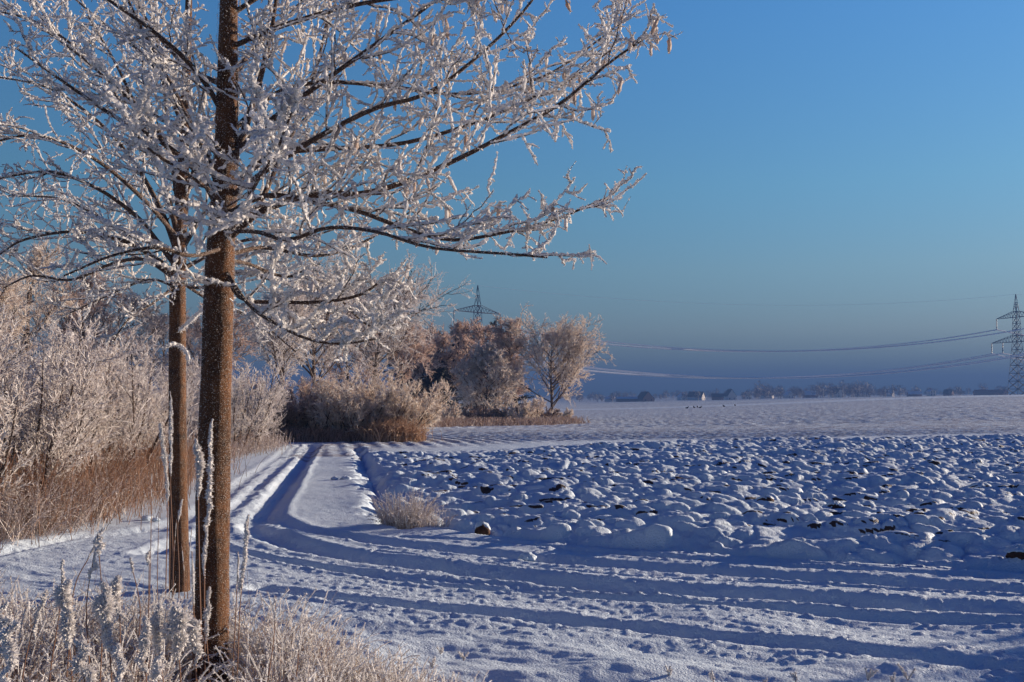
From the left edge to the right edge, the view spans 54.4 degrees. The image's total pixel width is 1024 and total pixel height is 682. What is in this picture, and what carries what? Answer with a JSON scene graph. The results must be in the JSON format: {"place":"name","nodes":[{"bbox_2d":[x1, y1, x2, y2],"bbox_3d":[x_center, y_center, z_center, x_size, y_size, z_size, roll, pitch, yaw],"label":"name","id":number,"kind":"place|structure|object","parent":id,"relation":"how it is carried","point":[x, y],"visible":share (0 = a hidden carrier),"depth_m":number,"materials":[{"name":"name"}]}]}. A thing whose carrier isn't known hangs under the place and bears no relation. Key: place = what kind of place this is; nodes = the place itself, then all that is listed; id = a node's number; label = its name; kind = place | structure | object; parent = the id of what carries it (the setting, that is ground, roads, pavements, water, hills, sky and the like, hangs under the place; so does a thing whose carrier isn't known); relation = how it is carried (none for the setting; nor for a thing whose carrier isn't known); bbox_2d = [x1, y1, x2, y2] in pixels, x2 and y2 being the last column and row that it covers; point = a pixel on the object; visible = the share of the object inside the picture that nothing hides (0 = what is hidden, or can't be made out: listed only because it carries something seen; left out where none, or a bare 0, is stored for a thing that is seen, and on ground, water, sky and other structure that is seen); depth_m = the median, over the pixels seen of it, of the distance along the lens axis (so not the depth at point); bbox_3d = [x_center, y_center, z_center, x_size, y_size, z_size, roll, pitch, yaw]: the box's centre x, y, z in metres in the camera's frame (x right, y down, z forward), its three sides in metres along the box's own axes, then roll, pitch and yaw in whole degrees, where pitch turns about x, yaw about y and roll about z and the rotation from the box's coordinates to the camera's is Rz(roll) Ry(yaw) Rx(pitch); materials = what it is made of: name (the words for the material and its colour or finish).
{"place":"outdoors","nodes":[
{"label":"outdoors","id":0,"kind":"place"},
{"bbox_2d":[0,444,195,550],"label":"frosted verge grass","id":1,"kind":"structure","parent":0,"point":[15,531],"depth_m":12.22,"materials":[{"name":"plant"}]},
{"bbox_2d":[0,425,266,552],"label":"tall dry grass","id":2,"kind":"structure","parent":0,"point":[116,466],"depth_m":13.52,"materials":[{"name":"plant"}]},
{"bbox_2d":[157,430,293,463],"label":"frosted verge grass","id":3,"kind":"structure","parent":0,"point":[264,443],"depth_m":27.92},
{"bbox_2d":[0,570,492,681],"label":"rimed grass","id":4,"kind":"structure","parent":0,"point":[308,676],"depth_m":5.27,"materials":[{"name":"plant"}]},
{"bbox_2d":[0,394,1023,681],"bbox_3d":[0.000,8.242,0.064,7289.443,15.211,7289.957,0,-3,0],"label":"snow ground","id":5,"kind":"structure","parent":0,"point":[654,536],"depth_m":10.55,"materials":[{"name":"snow"}]},
{"bbox_2d":[0,601,13,645],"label":"frosted plume","id":6,"kind":"object","parent":5,"relation":"on","point":[5,618],"visible":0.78,"depth_m":3.65,"materials":[{"name":"white"}]},
{"bbox_2d":[0,619,21,681],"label":"frosted plume","id":7,"kind":"object","parent":5,"relation":"on","point":[8,650],"visible":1,"depth_m":3.44,"materials":[{"name":"white"}]},
{"bbox_2d":[0,373,43,505],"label":"frosted sapling","id":8,"kind":"object","parent":5,"relation":"on","point":[17,410],"visible":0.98,"depth_m":11.72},
{"bbox_2d":[0,267,43,391],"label":"frosted tree","id":9,"kind":"object","parent":5,"relation":"on","point":[8,292],"visible":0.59,"depth_m":34.04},
{"bbox_2d":[0,310,66,455],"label":"frosted sapling","id":10,"kind":"object","parent":5,"relation":"on","point":[28,386],"visible":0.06,"depth_m":16.36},
{"bbox_2d":[21,591,47,681],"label":"frosted plume","id":11,"kind":"object","parent":5,"relation":"on","point":[36,618],"visible":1,"depth_m":4.14,"materials":[{"name":"white"}]},
{"bbox_2d":[0,234,82,438],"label":"frosted tree","id":12,"kind":"object","parent":5,"relation":"on","point":[35,261],"visible":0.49,"depth_m":38.02,"materials":[{"name":"plant"}]},
{"bbox_2d":[49,559,65,681],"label":"frosted plume","id":13,"kind":"object","parent":5,"relation":"on","point":[63,577],"visible":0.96,"depth_m":4.35,"materials":[{"name":"white"}]},
{"bbox_2d":[0,302,117,497],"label":"frosted sapling","id":14,"kind":"object","parent":5,"relation":"on","point":[55,383],"visible":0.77,"depth_m":13.17,"materials":[{"name":"plant"}]},
{"bbox_2d":[49,579,78,681],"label":"frosted plume","id":15,"kind":"object","parent":5,"relation":"on","point":[62,598],"visible":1,"depth_m":3.94,"materials":[{"name":"white"}]},
{"bbox_2d":[0,318,137,479],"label":"frosted sapling","id":16,"kind":"object","parent":5,"relation":"on","point":[114,405],"visible":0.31,"depth_m":15.14,"materials":[{"name":"plant"}]},
{"bbox_2d":[0,319,143,488],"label":"frosted sapling","id":17,"kind":"object","parent":5,"relation":"on","point":[83,382],"visible":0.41,"depth_m":13.59,"materials":[{"name":"plant"}]},
{"bbox_2d":[9,319,148,453],"bbox_3d":[-8.117,1.113,17.950,2.818,3.141,3.374,2,-3,-28],"label":"frosted sapling","id":18,"kind":"object","parent":5,"relation":"on","point":[132,332],"visible":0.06,"depth_m":18.10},
{"bbox_2d":[38,288,120,381],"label":"frosted tree","id":19,"kind":"object","parent":5,"relation":"on","point":[96,346],"visible":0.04,"depth_m":82.31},
{"bbox_2d":[67,638,98,681],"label":"frosted plume","id":20,"kind":"object","parent":5,"relation":"on","point":[88,672],"visible":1,"depth_m":3.64,"materials":[{"name":"white"}]},
{"bbox_2d":[31,265,137,372],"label":"frosted tree","id":21,"kind":"object","parent":5,"relation":"on","point":[81,303],"visible":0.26,"depth_m":41.72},
{"bbox_2d":[66,527,105,681],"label":"frosted plume","id":22,"kind":"object","parent":5,"relation":"on","point":[95,538],"visible":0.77,"depth_m":4.55,"materials":[{"name":"white"}]},
{"bbox_2d":[86,552,99,663],"bbox_3d":[-1.832,1.333,4.343,0.048,0.831,0.051,-1,-3,25],"label":"frosted plume","id":23,"kind":"object","parent":5,"relation":"on","point":[95,567],"visible":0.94,"depth_m":4.35,"materials":[{"name":"white"}]},
{"bbox_2d":[93,533,105,681],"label":"frosted plume","id":24,"kind":"object","parent":5,"relation":"on","point":[100,544],"visible":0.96,"depth_m":4.16,"materials":[{"name":"white"}]},
{"bbox_2d":[91,580,117,681],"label":"frosted plume","id":25,"kind":"object","parent":5,"relation":"on","point":[102,607],"visible":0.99,"depth_m":3.93,"materials":[{"name":"white"}]},
{"bbox_2d":[16,327,200,469],"bbox_3d":[-7.130,1.219,17.474,3.092,2.878,2.583,0,-3,9],"label":"frosted sapling","id":26,"kind":"object","parent":5,"relation":"on","point":[143,417],"visible":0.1,"depth_m":17.10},
{"bbox_2d":[108,575,127,642],"bbox_3d":[-1.688,1.368,4.230,0.093,0.745,0.092,0,-3,0],"label":"frosted plume","id":27,"kind":"object","parent":5,"relation":"on","point":[115,584],"visible":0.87,"depth_m":4.24,"materials":[{"name":"white"}]},
{"bbox_2d":[47,315,189,471],"bbox_3d":[-6.789,1.041,16.379,2.558,3.113,1.778,-2,-4,38],"label":"frosted sapling","id":28,"kind":"object","parent":5,"relation":"on","point":[121,411],"visible":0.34,"depth_m":16.20,"materials":[{"name":"plant"}]},
{"bbox_2d":[68,288,168,400],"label":"frosted tree","id":29,"kind":"object","parent":5,"relation":"on","point":[149,313],"visible":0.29,"depth_m":70.32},
{"bbox_2d":[110,643,126,681],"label":"frosted plume","id":30,"kind":"object","parent":5,"relation":"on","point":[117,652],"visible":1,"depth_m":3.54,"materials":[{"name":"white"}]},
{"bbox_2d":[97,354,168,459],"bbox_3d":[-7.149,1.450,18.342,1.624,2.495,1.958,-1,-3,18],"label":"frosted sapling","id":31,"kind":"object","parent":5,"relation":"on","point":[150,403],"visible":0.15,"depth_m":18.71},
{"bbox_2d":[129,557,140,676],"bbox_3d":[-1.800,1.470,4.732,0.063,0.874,0.024,0,-3,0],"label":"frosted plume","id":32,"kind":"object","parent":5,"relation":"on","point":[132,564],"visible":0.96,"depth_m":4.74,"materials":[{"name":"white"}]},
{"bbox_2d":[133,616,152,681],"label":"frosted plume","id":33,"kind":"object","parent":5,"relation":"on","point":[144,641],"visible":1,"depth_m":3.94,"materials":[{"name":"white"}]},
{"bbox_2d":[145,549,150,674],"bbox_3d":[-1.738,1.450,4.732,0.036,0.912,0.032,3,-4,-41],"label":"frosted plume","id":34,"kind":"object","parent":5,"relation":"on","point":[147,559],"visible":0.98,"depth_m":4.74,"materials":[{"name":"white"}]},
{"bbox_2d":[150,651,164,681],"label":"frosted plume","id":35,"kind":"object","parent":5,"relation":"on","point":[156,670],"visible":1,"depth_m":3.63,"materials":[{"name":"white"}]},
{"bbox_2d":[149,603,166,681],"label":"frosted plume","id":36,"kind":"object","parent":5,"relation":"on","point":[155,619],"visible":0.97,"depth_m":4.04,"materials":[{"name":"white"}]},
{"bbox_2d":[127,353,198,454],"bbox_3d":[-7.321,1.425,20.276,1.565,2.741,2.253,-1,-3,26],"label":"frosted sapling","id":37,"kind":"object","parent":5,"relation":"on","point":[166,392],"visible":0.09,"depth_m":20.41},
{"bbox_2d":[125,307,201,416],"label":"frosted tree","id":38,"kind":"object","parent":5,"relation":"on","point":[162,327],"visible":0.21,"depth_m":77.18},
{"bbox_2d":[158,423,169,593],"bbox_3d":[-2.888,1.567,8.226,0.103,1.783,0.076,-1,-3,23],"label":"rimed shoot","id":39,"kind":"object","parent":5,"relation":"on","point":[164,457],"visible":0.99,"depth_m":8.25,"materials":[{"name":"white"}]},
{"bbox_2d":[167,391,173,595],"bbox_3d":[-2.802,1.421,8.140,0.058,2.018,0.060,3,-4,-42],"label":"rimed shoot","id":40,"kind":"object","parent":5,"relation":"on","point":[170,439],"visible":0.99,"depth_m":8.16,"materials":[{"name":"white"}]},
{"bbox_2d":[157,603,195,681],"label":"frosted plume","id":41,"kind":"object","parent":5,"relation":"on","point":[178,619],"visible":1,"depth_m":4.03,"materials":[{"name":"white"}]},
{"bbox_2d":[116,355,236,455],"bbox_3d":[-7.823,1.626,22.376,2.753,2.563,2.300,-1,-3,14],"label":"frosted sapling","id":42,"kind":"object","parent":5,"relation":"on","point":[188,420],"visible":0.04,"depth_m":21.86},
{"bbox_2d":[177,499,182,598],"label":"rimed shoot","id":43,"kind":"object","parent":5,"relation":"on","point":[179,512],"visible":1,"depth_m":8.13,"materials":[{"name":"white"}]},
{"bbox_2d":[0,0,369,592],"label":"roadside tree","id":44,"kind":"object","parent":5,"relation":"on","point":[179,354],"visible":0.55,"depth_m":8.53,"materials":[{"name":"white plant"}]},
{"bbox_2d":[190,551,196,680],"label":"rimed shoot","id":45,"kind":"object","parent":5,"relation":"on","point":[192,575],"visible":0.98,"depth_m":4.94,"materials":[{"name":"white"}]},
{"bbox_2d":[185,613,204,681],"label":"frosted plume","id":46,"kind":"object","parent":5,"relation":"on","point":[195,645],"visible":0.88,"depth_m":4.24,"materials":[{"name":"white"}]},
{"bbox_2d":[192,438,205,681],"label":"rimed shoot","id":47,"kind":"object","parent":5,"relation":"on","point":[200,462],"visible":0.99,"depth_m":5.26,"materials":[{"name":"white"}]},
{"bbox_2d":[148,364,249,441],"bbox_3d":[-8.638,1.869,26.878,2.723,2.535,2.274,-1,-3,19],"label":"frosted sapling","id":48,"kind":"object","parent":5,"relation":"on","point":[195,421],"visible":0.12,"depth_m":26.58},
{"bbox_2d":[150,300,263,393],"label":"frosted tree","id":49,"kind":"object","parent":5,"relation":"on","point":[197,329],"visible":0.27,"depth_m":60.02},
{"bbox_2d":[201,419,214,680],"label":"rimed shoot","id":50,"kind":"object","parent":5,"relation":"on","point":[209,490],"visible":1,"depth_m":5.21,"materials":[{"name":"white"}]},
{"bbox_2d":[202,586,213,681],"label":"rimed shoot","id":51,"kind":"object","parent":5,"relation":"on","point":[207,614],"visible":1,"depth_m":5.13,"materials":[{"name":"white"}]},
{"bbox_2d":[232,551,239,681],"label":"frosted plume","id":52,"kind":"object","parent":5,"relation":"on","point":[238,565],"visible":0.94,"depth_m":4.74,"materials":[{"name":"white"}]},
{"bbox_2d":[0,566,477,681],"bbox_3d":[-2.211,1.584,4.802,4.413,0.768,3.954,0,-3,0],"label":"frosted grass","id":53,"kind":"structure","parent":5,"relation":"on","point":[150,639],"depth_m":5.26,"materials":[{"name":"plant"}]},
{"bbox_2d":[186,347,295,450],"bbox_3d":[-7.631,1.646,28.020,3.334,3.104,2.785,-1,-3,23],"label":"frosted sapling","id":54,"kind":"object","parent":5,"relation":"on","point":[268,403],"visible":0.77,"depth_m":27.96,"materials":[{"name":"plant"}]},
{"bbox_2d":[236,514,250,681],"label":"frosted plume","id":55,"kind":"object","parent":5,"relation":"on","point":[242,569],"visible":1,"depth_m":4.65,"materials":[{"name":"white"}]},
{"bbox_2d":[231,366,296,440],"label":"frosted sapling","id":56,"kind":"object","parent":5,"relation":"on","point":[277,407],"visible":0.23,"depth_m":31.25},
{"bbox_2d":[240,392,304,431],"bbox_3d":[-8.725,2.688,35.504,2.445,2.040,3.101,1,-3,-23],"label":"frosted shrub","id":57,"kind":"object","parent":5,"relation":"on","point":[284,420],"visible":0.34,"depth_m":34.68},
{"bbox_2d":[267,595,277,681],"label":"frosted plume","id":58,"kind":"object","parent":5,"relation":"on","point":[273,606],"visible":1,"depth_m":4.44,"materials":[{"name":"white"}]},
{"bbox_2d":[238,272,316,381],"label":"frosted tree","id":59,"kind":"object","parent":5,"relation":"on","point":[297,309],"visible":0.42,"depth_m":41.30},
{"bbox_2d":[235,371,339,430],"bbox_3d":[-8.126,2.350,35.648,3.553,2.596,4.116,2,-4,-40],"label":"frosted shrub","id":60,"kind":"object","parent":5,"relation":"on","point":[299,394],"visible":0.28,"depth_m":35.00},
{"bbox_2d":[252,240,382,428],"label":"frosted tree","id":61,"kind":"object","parent":5,"relation":"on","point":[330,350],"visible":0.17,"depth_m":45.46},
{"bbox_2d":[232,425,403,442],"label":"brown reeds","id":62,"kind":"object","parent":5,"relation":"on","point":[308,434],"visible":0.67,"depth_m":34.12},
{"bbox_2d":[269,373,387,429],"bbox_3d":[-6.109,2.381,35.883,3.870,2.544,4.215,3,-4,-41],"label":"frosted shrub","id":63,"kind":"object","parent":5,"relation":"on","point":[331,402],"visible":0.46,"depth_m":34.78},
{"bbox_2d":[0,0,681,681],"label":"roadside tree","id":64,"kind":"object","parent":5,"relation":"on","point":[228,220],"visible":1,"depth_m":5.15,"materials":[{"name":"bark"},{"name":"frost"}]},
{"bbox_2d":[314,306,385,389],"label":"frosted tree","id":65,"kind":"object","parent":5,"relation":"on","point":[338,377],"visible":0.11,"depth_m":65.71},
{"bbox_2d":[300,356,419,432],"bbox_3d":[-5.639,2.122,35.551,3.904,3.285,4.650,2,-3,-31],"label":"frosted shrub","id":66,"kind":"object","parent":5,"relation":"on","point":[350,396],"visible":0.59,"depth_m":34.62,"materials":[{"name":"plant"}]},
{"bbox_2d":[339,414,441,442],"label":"orange reeds","id":67,"kind":"object","parent":5,"relation":"on","point":[388,431],"visible":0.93,"depth_m":34.18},
{"bbox_2d":[332,374,455,434],"bbox_3d":[-4.463,2.429,35.915,4.354,2.703,3.755,-1,-3,16],"label":"frosted shrub","id":68,"kind":"object","parent":5,"relation":"on","point":[420,407],"visible":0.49,"depth_m":35.37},
{"bbox_2d":[317,246,476,386],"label":"frosted tree","id":69,"kind":"object","parent":5,"relation":"on","point":[399,297],"visible":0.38,"depth_m":51.49,"materials":[{"name":"plant"}]},
{"bbox_2d":[359,487,449,528],"bbox_3d":[-1.366,2.155,12.688,1.098,0.595,0.982,-1,-3,19],"label":"grass tuft","id":70,"kind":"object","parent":5,"relation":"on","point":[395,520],"visible":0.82,"depth_m":12.62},
{"bbox_2d":[375,320,438,388],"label":"frosted tree","id":71,"kind":"object","parent":5,"relation":"on","point":[419,347],"visible":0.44,"depth_m":73.96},
{"bbox_2d":[397,358,431,400],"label":"dark conifer","id":72,"kind":"object","parent":5,"relation":"on","point":[421,388],"visible":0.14,"depth_m":119.65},
{"bbox_2d":[391,329,448,400],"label":"frosted tree","id":73,"kind":"object","parent":5,"relation":"on","point":[417,369],"visible":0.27,"depth_m":113.06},
{"bbox_2d":[406,508,457,527],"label":"grass tuft","id":74,"kind":"object","parent":5,"relation":"on","point":[423,519],"visible":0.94,"depth_m":12.20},
{"bbox_2d":[421,319,466,379],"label":"frosted tree","id":75,"kind":"object","parent":5,"relation":"on","point":[445,342],"visible":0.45,"depth_m":125.58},
{"bbox_2d":[425,359,463,413],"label":"dark conifer","id":76,"kind":"object","parent":5,"relation":"on","point":[439,372],"visible":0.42,"depth_m":121.64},
{"bbox_2d":[439,400,464,419],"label":"frosted shrub","id":77,"kind":"object","parent":5,"relation":"on","point":[453,411],"visible":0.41,"depth_m":91.47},
{"bbox_2d":[443,354,466,412],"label":"dark conifer","id":78,"kind":"object","parent":5,"relation":"on","point":[453,388],"visible":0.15,"depth_m":129.20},
{"bbox_2d":[431,318,491,419],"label":"frosted tree","id":79,"kind":"object","parent":5,"relation":"on","point":[457,328],"visible":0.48,"depth_m":131.95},
{"bbox_2d":[455,404,491,421],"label":"frosted shrub","id":80,"kind":"object","parent":5,"relation":"on","point":[475,412],"visible":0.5,"depth_m":96.92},
{"bbox_2d":[446,285,500,350],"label":"power pylon","id":81,"kind":"object","parent":5,"relation":"on","point":[477,305],"visible":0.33,"depth_m":424.86,"materials":[{"name":"grey metal"}]},
{"bbox_2d":[462,325,1022,351],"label":"power line","id":82,"kind":"object","parent":81,"relation":"attached to","point":[795,350],"visible":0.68,"depth_m":478.11,"materials":[{"name":"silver metal"}]},
{"bbox_2d":[525,353,1023,378],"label":"power line","id":83,"kind":"object","parent":81,"relation":"attached to","point":[799,376],"visible":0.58,"depth_m":484.35,"materials":[{"name":"silver metal"}]},
{"bbox_2d":[446,333,505,410],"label":"frosted tree","id":84,"kind":"object","parent":5,"relation":"on","point":[467,341],"visible":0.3,"depth_m":125.26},
{"bbox_2d":[461,316,502,407],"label":"frosted tree","id":85,"kind":"object","parent":5,"relation":"on","point":[487,332],"visible":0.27,"depth_m":134.87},
{"bbox_2d":[474,521,490,534],"bbox_3d":[-0.349,2.251,11.784,0.197,0.247,0.163,0,-3,0],"label":"earth clod","id":86,"kind":"object","parent":5,"relation":"on","point":[483,527],"visible":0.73,"depth_m":11.74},
{"bbox_2d":[448,340,528,411],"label":"frosted tree","id":87,"kind":"object","parent":5,"relation":"on","point":[490,355],"visible":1,"depth_m":111.64,"materials":[{"name":"plant"}]},
{"bbox_2d":[483,406,509,420],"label":"frosted shrub","id":88,"kind":"object","parent":5,"relation":"on","point":[495,412],"visible":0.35,"depth_m":98.88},
{"bbox_2d":[487,315,526,417],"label":"frosted tree","id":89,"kind":"object","parent":5,"relation":"on","point":[499,340],"visible":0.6,"depth_m":118.94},
{"bbox_2d":[424,415,590,427],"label":"orange reeds","id":90,"kind":"object","parent":5,"relation":"on","point":[480,421],"visible":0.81,"depth_m":90.34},
{"bbox_2d":[489,318,535,415],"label":"frosted tree","id":91,"kind":"object","parent":5,"relation":"on","point":[520,389],"visible":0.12,"depth_m":134.56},
{"bbox_2d":[484,397,546,419],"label":"frosted shrub","id":92,"kind":"object","parent":5,"relation":"on","point":[525,410],"visible":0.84,"depth_m":99.19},
{"bbox_2d":[518,552,536,561],"bbox_3d":[0.159,2.196,10.082,0.190,0.112,0.161,0,-3,0],"label":"snow lump","id":93,"kind":"object","parent":5,"relation":"on","point":[528,556],"visible":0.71,"depth_m":10.04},
{"bbox_2d":[532,406,560,419],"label":"frosted shrub","id":94,"kind":"object","parent":5,"relation":"on","point":[547,413],"visible":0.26,"depth_m":103.03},
{"bbox_2d":[492,303,615,409],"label":"frosted tree","id":95,"kind":"object","parent":5,"relation":"on","point":[569,344],"visible":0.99,"depth_m":117.53,"materials":[{"name":"plant"}]},
{"bbox_2d":[615,396,637,401],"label":"village house","id":96,"kind":"structure","parent":5,"relation":"on","point":[626,399],"depth_m":929.85,"materials":[{"name":"grey brick"}]},
{"bbox_2d":[637,391,653,401],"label":"village house","id":97,"kind":"structure","parent":5,"relation":"on","point":[644,396],"depth_m":921.93,"materials":[{"name":"grey brick"}]},
{"bbox_2d":[687,391,705,399],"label":"village house","id":98,"kind":"structure","parent":5,"relation":"on","point":[691,395],"depth_m":1046.10,"materials":[{"name":"beige"}]},
{"bbox_2d":[723,388,736,399],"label":"village house","id":99,"kind":"structure","parent":5,"relation":"on","point":[729,394],"depth_m":992.26,"materials":[{"name":"beige"}]},
{"bbox_2d":[559,379,1008,401],"bbox_3d":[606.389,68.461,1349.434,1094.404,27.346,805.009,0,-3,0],"label":"wood","id":100,"kind":"object","parent":5,"relation":"on","point":[819,389],"visible":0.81,"depth_m":1067.94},
{"bbox_2d":[824,500,844,508],"bbox_3d":[4.302,2.235,13.266,0.302,0.226,0.196,0,-3,0],"label":"earth clod","id":101,"kind":"object","parent":5,"relation":"on","point":[835,504],"visible":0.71,"depth_m":13.22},
{"bbox_2d":[973,389,999,394],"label":"village house","id":102,"kind":"structure","parent":5,"relation":"on","point":[986,392],"depth_m":1055.70,"materials":[{"name":"grey brick"}]},
{"bbox_2d":[991,294,1023,394],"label":"power pylon","id":103,"kind":"object","parent":5,"relation":"on","point":[1016,335],"visible":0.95,"depth_m":501.41,"materials":[{"name":"grey metal"}]},
{"bbox_2d":[502,327,1023,351],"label":"power line","id":104,"kind":"object","parent":103,"relation":"hanging from","point":[800,350],"visible":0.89,"depth_m":462.33,"materials":[{"name":"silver metal"}]},
{"bbox_2d":[521,355,1023,378],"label":"power line","id":105,"kind":"object","parent":103,"relation":"hanging from","point":[818,377],"visible":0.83,"depth_m":462.54,"materials":[{"name":"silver metal"}]},
{"bbox_2d":[524,353,1020,378],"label":"power line","id":106,"kind":"object","parent":103,"relation":"hanging from","point":[811,376],"visible":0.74,"depth_m":478.04,"materials":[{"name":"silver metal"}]},
{"bbox_2d":[1004,545,1023,559],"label":"earth clod","id":107,"kind":"object","parent":5,"relation":"on","point":[1014,551],"visible":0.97,"depth_m":9.43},
{"bbox_2d":[0,0,1023,395],"label":"sky","id":108,"kind":"structure","parent":0,"point":[805,162],"materials":[{"name":"blue"}]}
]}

